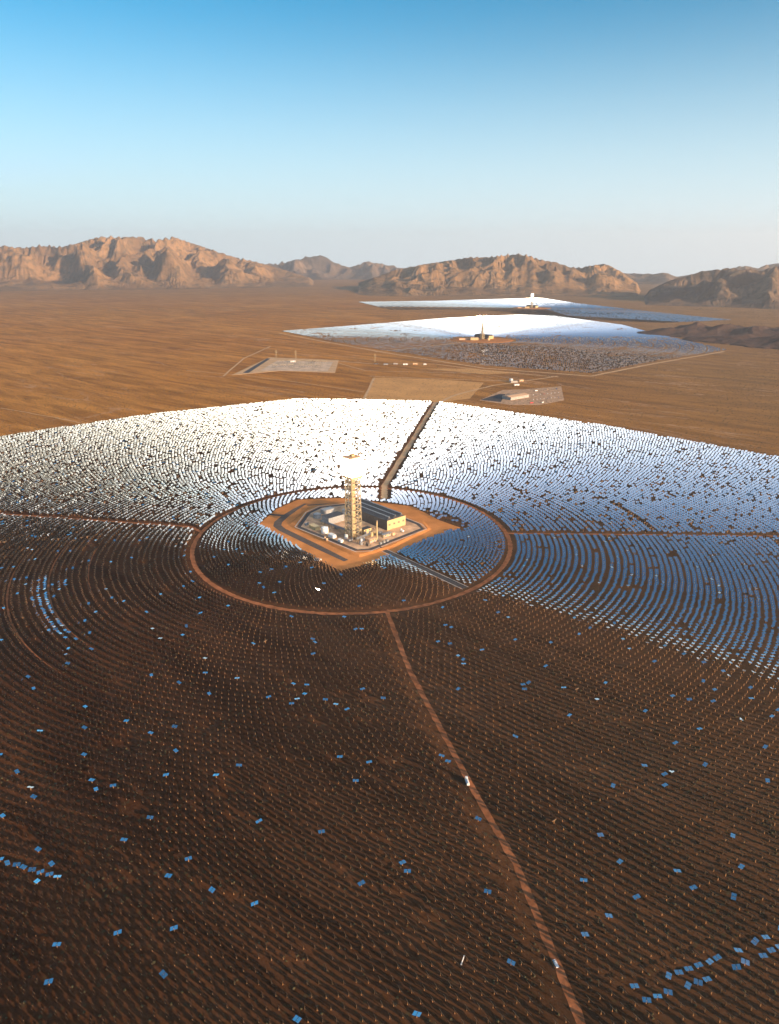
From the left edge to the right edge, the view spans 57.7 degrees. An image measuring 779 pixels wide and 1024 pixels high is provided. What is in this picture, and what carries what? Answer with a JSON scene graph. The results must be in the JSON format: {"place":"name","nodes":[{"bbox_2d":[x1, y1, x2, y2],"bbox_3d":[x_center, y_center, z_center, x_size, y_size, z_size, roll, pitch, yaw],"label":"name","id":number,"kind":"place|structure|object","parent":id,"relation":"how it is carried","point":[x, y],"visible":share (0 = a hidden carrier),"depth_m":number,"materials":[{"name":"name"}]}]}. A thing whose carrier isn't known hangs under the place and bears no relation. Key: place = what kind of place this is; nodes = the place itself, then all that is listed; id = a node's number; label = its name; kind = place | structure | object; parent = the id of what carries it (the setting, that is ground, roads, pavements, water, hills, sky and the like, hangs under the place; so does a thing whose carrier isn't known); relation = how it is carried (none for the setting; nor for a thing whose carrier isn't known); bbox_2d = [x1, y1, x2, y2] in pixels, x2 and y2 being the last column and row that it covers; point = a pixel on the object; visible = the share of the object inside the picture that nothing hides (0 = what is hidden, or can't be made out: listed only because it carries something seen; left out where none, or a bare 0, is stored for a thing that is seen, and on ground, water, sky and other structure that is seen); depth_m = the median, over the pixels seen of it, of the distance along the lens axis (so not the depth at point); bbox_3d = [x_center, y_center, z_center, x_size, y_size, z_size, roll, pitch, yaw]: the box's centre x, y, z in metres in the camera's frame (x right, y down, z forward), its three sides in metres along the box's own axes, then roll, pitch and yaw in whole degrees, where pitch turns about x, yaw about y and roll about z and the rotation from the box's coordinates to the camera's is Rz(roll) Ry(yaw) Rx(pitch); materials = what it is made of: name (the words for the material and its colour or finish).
{"place":"outdoors","nodes":[
{"label":"outdoors","id":0,"kind":"place"},
{"bbox_2d":[0,236,313,290],"bbox_3d":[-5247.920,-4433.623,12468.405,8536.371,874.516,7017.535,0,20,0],"label":"mountains","id":1,"kind":"structure","parent":0,"point":[122,263],"depth_m":12219.77,"materials":[{"name":"brown stone"}]},
{"bbox_2d":[265,503,328,515],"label":"haul road","id":2,"kind":"structure","parent":0,"point":[281,515],"depth_m":1276.14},
{"bbox_2d":[273,504,347,560],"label":"haul road","id":3,"kind":"structure","parent":0,"point":[278,523],"depth_m":1176.21,"materials":[{"name":"grey asphalt"}]},
{"bbox_2d":[265,255,411,279],"bbox_3d":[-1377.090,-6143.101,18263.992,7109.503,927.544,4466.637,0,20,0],"label":"mountains","id":4,"kind":"structure","parent":0,"point":[319,267],"depth_m":18660.50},
{"bbox_2d":[260,498,459,570],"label":"cleared ground","id":5,"kind":"structure","parent":0,"point":[436,526],"depth_m":1198.41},
{"bbox_2d":[295,503,467,588],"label":"kerb","id":6,"kind":"structure","parent":5,"relation":"on","point":[384,545],"depth_m":1119.28,"materials":[{"name":"concrete"}]},
{"bbox_2d":[288,501,431,556],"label":"plant terrace","id":7,"kind":"structure","parent":0,"point":[295,521],"depth_m":1165.33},
{"bbox_2d":[313,512,321,518],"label":"storage tank","id":8,"kind":"object","parent":7,"relation":"on","point":[316,515],"visible":0.87,"depth_m":1246.11,"materials":[{"name":"grey metal"}]},
{"bbox_2d":[321,526,328,533],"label":"storage tank","id":9,"kind":"object","parent":7,"relation":"on","point":[324,529],"visible":1,"depth_m":1177.98,"materials":[{"name":"white metal"}]},
{"bbox_2d":[343,451,361,537],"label":"solar tower","id":10,"kind":"structure","parent":7,"relation":"on","point":[352,468],"depth_m":1140.29,"materials":[{"name":"metal"}]},
{"bbox_2d":[346,498,405,530],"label":"condenser hall","id":11,"kind":"structure","parent":7,"relation":"on","point":[385,517],"depth_m":1214.72,"materials":[{"name":"grey metal"}]},
{"bbox_2d":[301,505,419,548],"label":"gravel yard","id":12,"kind":"structure","parent":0,"point":[408,527],"depth_m":1192.16,"materials":[{"name":"beige gravel"}]},
{"bbox_2d":[309,523,319,530],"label":"plant building","id":13,"kind":"structure","parent":12,"relation":"on","point":[313,526],"depth_m":1195.69,"materials":[{"name":"grey metal"}]},
{"bbox_2d":[321,506,333,514],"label":"plant building","id":14,"kind":"structure","parent":12,"relation":"on","point":[327,510],"depth_m":1268.94,"materials":[{"name":"grey metal"}]},
{"bbox_2d":[328,532,335,538],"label":"plant building","id":15,"kind":"structure","parent":12,"relation":"on","point":[332,535],"depth_m":1160.26,"materials":[{"name":"white paint"}]},
{"bbox_2d":[321,511,343,524],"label":"turbine hall","id":16,"kind":"structure","parent":12,"relation":"on","point":[335,517],"depth_m":1226.20,"materials":[{"name":"grey metal"}]},
{"bbox_2d":[320,520,344,533],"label":"pipe rack","id":17,"kind":"object","parent":12,"relation":"on","point":[334,525],"visible":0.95,"depth_m":1196.57,"materials":[{"name":"metal"}]},
{"bbox_2d":[355,532,369,542],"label":"pipe rack","id":18,"kind":"object","parent":12,"relation":"on","point":[362,536],"visible":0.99,"depth_m":1147.86,"materials":[{"name":"metal"}]},
{"bbox_2d":[360,526,371,533],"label":"plant building","id":19,"kind":"structure","parent":12,"relation":"on","point":[366,529],"depth_m":1178.33,"materials":[{"name":"grey metal"}]},
{"bbox_2d":[366,536,375,542],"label":"plant building","id":20,"kind":"structure","parent":12,"relation":"on","point":[372,539],"depth_m":1140.70,"materials":[{"name":"grey metal"}]},
{"bbox_2d":[376,520,378,540],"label":"vent stack","id":21,"kind":"object","parent":12,"relation":"on","point":[377,539],"visible":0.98,"depth_m":1146.05,"materials":[{"name":"metal"}]},
{"bbox_2d":[381,531,391,537],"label":"plant building","id":22,"kind":"structure","parent":12,"relation":"on","point":[385,534],"depth_m":1164.21,"materials":[{"name":"metal"}]},
{"bbox_2d":[297,504,423,550],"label":"road","id":23,"kind":"structure","parent":0,"point":[337,542],"depth_m":1178.94,"materials":[{"name":"grey asphalt"}]},
{"bbox_2d":[2,333,724,498],"bbox_3d":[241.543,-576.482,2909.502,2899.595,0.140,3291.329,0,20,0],"label":"dirt road","id":24,"kind":"structure","parent":0,"point":[384,489],"depth_m":2611.79,"materials":[{"name":"brown soil"}]},
{"bbox_2d":[0,400,778,1023],"bbox_3d":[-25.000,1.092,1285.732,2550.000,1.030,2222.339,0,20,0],"label":"field ground","id":25,"kind":"structure","parent":0,"point":[454,878],"depth_m":626.04,"materials":[{"name":"soil"}]},
{"bbox_2d":[159,970,167,978],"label":"heliostat","id":26,"kind":"object","parent":25,"relation":"on","point":[163,974],"visible":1,"depth_m":449.93,"materials":[{"name":"blue mirror"}]},
{"bbox_2d":[292,1015,301,1022],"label":"heliostat","id":27,"kind":"object","parent":25,"relation":"on","point":[295,1019],"visible":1,"depth_m":423.39,"materials":[{"name":"blue mirror"}]},
{"bbox_2d":[412,1010,421,1016],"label":"heliostat","id":28,"kind":"object","parent":25,"relation":"on","point":[415,1013],"visible":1,"depth_m":426.43,"materials":[{"name":"blue mirror"}]},
{"bbox_2d":[507,958,514,965],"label":"heliostat","id":29,"kind":"object","parent":25,"relation":"on","point":[512,962],"visible":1,"depth_m":457.78,"materials":[{"name":"blue mirror"}]},
{"bbox_2d":[630,983,638,988],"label":"heliostat","id":30,"kind":"object","parent":25,"relation":"on","point":[635,984],"visible":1,"depth_m":443.03,"materials":[{"name":"blue mirror"}]},
{"bbox_2d":[642,997,651,1003],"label":"heliostat","id":31,"kind":"object","parent":25,"relation":"on","point":[648,1000],"visible":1,"depth_m":434.51,"materials":[{"name":"blue mirror"}]},
{"bbox_2d":[653,994,661,999],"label":"heliostat","id":32,"kind":"object","parent":25,"relation":"on","point":[656,996],"visible":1,"depth_m":436.84,"materials":[{"name":"blue mirror"}]},
{"bbox_2d":[664,988,672,995],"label":"heliostat","id":33,"kind":"object","parent":25,"relation":"on","point":[667,991],"visible":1,"depth_m":439.33,"materials":[{"name":"blue mirror"}]},
{"bbox_2d":[0,280,778,457],"bbox_3d":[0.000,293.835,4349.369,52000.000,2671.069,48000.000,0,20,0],"label":"ground","id":34,"kind":"structure","parent":0,"point":[328,295],"depth_m":3208.14,"materials":[{"name":"brown soil"}]},
{"bbox_2d":[233,357,338,374],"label":"substation pad","id":35,"kind":"object","parent":34,"relation":"on","point":[332,368],"visible":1,"depth_m":3082.20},
{"bbox_2d":[243,358,269,372],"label":"drainage channel","id":36,"kind":"object","parent":35,"relation":"on","point":[254,367],"visible":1,"depth_m":3052.23,"materials":[{"name":"concrete"}]},
{"bbox_2d":[262,361,332,370],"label":"gravel yard","id":37,"kind":"structure","parent":35,"relation":"on","point":[293,366],"depth_m":3052.38,"materials":[{"name":"grey gravel"}]},
{"bbox_2d":[0,298,778,1023],"bbox_3d":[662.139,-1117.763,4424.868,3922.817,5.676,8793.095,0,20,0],"label":"heliostats","id":38,"kind":"object","parent":34,"relation":"on","point":[520,324],"visible":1,"depth_m":1282.16,"materials":[{"name":"silver metal"}]},
{"bbox_2d":[0,307,778,1023],"bbox_3d":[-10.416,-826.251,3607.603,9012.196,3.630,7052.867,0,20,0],"label":"desert scrub","id":39,"kind":"object","parent":34,"relation":"on","point":[384,577],"visible":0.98,"depth_m":1168.65,"materials":[{"name":"green plant"}]},
{"bbox_2d":[481,386,563,404],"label":"parking area","id":40,"kind":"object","parent":34,"relation":"on","point":[544,395],"visible":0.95,"depth_m":2380.62,"materials":[{"name":"beige gravel"}]},
{"bbox_2d":[481,394,504,401],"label":"car park","id":41,"kind":"structure","parent":40,"relation":"on","point":[497,398],"depth_m":2345.65,"materials":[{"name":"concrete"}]},
{"bbox_2d":[502,393,528,399],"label":"office building","id":42,"kind":"structure","parent":40,"relation":"on","point":[516,396],"depth_m":2340.40,"materials":[{"name":"concrete"}]},
{"bbox_2d":[0,402,778,1023],"bbox_3d":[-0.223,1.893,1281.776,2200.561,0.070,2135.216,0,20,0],"label":"dirt road","id":43,"kind":"structure","parent":0,"point":[564,982],"depth_m":843.97,"materials":[{"name":"brown soil"}]},
{"bbox_2d":[465,776,469,785],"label":"washing truck","id":44,"kind":"object","parent":43,"relation":"on","point":[467,781],"visible":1,"depth_m":617.89,"materials":[{"name":"white paint"}]},
{"bbox_2d":[552,959,558,967],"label":"pickup truck","id":45,"kind":"object","parent":43,"relation":"on","point":[555,963],"visible":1,"depth_m":458.77,"materials":[{"name":"white paint"}]},
{"bbox_2d":[0,0,778,276],"label":"sky","id":46,"kind":"structure","parent":0,"point":[627,136],"materials":[{"name":"blue"}]},
{"bbox_2d":[383,550,465,588],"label":"road","id":47,"kind":"structure","parent":0,"point":[427,570],"depth_m":1046.88,"materials":[{"name":"brown soil"}]},
{"bbox_2d":[365,369,515,401],"bbox_3d":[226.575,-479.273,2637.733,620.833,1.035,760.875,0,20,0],"label":"cleared ground","id":48,"kind":"structure","parent":0,"point":[377,393],"depth_m":2530.56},
{"bbox_2d":[453,338,512,342],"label":"plant terrace","id":49,"kind":"structure","parent":0,"point":[495,340],"depth_m":4032.86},
{"bbox_2d":[480,314,485,339],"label":"solar tower","id":50,"kind":"structure","parent":49,"relation":"on","point":[483,316],"depth_m":4058.24,"materials":[{"name":"metal"}]},
{"bbox_2d":[474,333,493,338],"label":"condenser hall","id":51,"kind":"structure","parent":49,"relation":"on","point":[478,335],"depth_m":4125.09,"materials":[{"name":"grey metal"}]},
{"bbox_2d":[358,253,640,296],"bbox_3d":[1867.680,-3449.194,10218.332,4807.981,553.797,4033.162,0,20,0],"label":"mountains","id":52,"kind":"structure","parent":0,"point":[518,274],"depth_m":10114.95,"materials":[{"name":"brown stone"}]},
{"bbox_2d":[516,307,549,308],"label":"plant terrace","id":53,"kind":"structure","parent":0,"point":[532,308],"depth_m":6728.78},
{"bbox_2d":[530,293,533,307],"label":"solar tower","id":54,"kind":"structure","parent":53,"relation":"on","point":[532,295],"depth_m":6779.73,"materials":[{"name":"metal"}]},
{"bbox_2d":[624,263,778,284],"bbox_3d":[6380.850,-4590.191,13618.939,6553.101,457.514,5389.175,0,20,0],"label":"mountains","id":55,"kind":"structure","parent":0,"point":[657,279],"depth_m":13803.30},
{"bbox_2d":[637,322,778,348],"bbox_3d":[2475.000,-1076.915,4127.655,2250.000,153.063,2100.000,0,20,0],"label":"hills","id":56,"kind":"structure","parent":0,"point":[763,337],"depth_m":4128.56,"materials":[{"name":"brown stone"}]},
{"bbox_2d":[644,266,778,308],"bbox_3d":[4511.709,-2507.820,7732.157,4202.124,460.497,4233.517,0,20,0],"label":"mountains","id":57,"kind":"structure","parent":0,"point":[737,288],"depth_m":7538.13,"materials":[{"name":"brown stone"}]}
]}

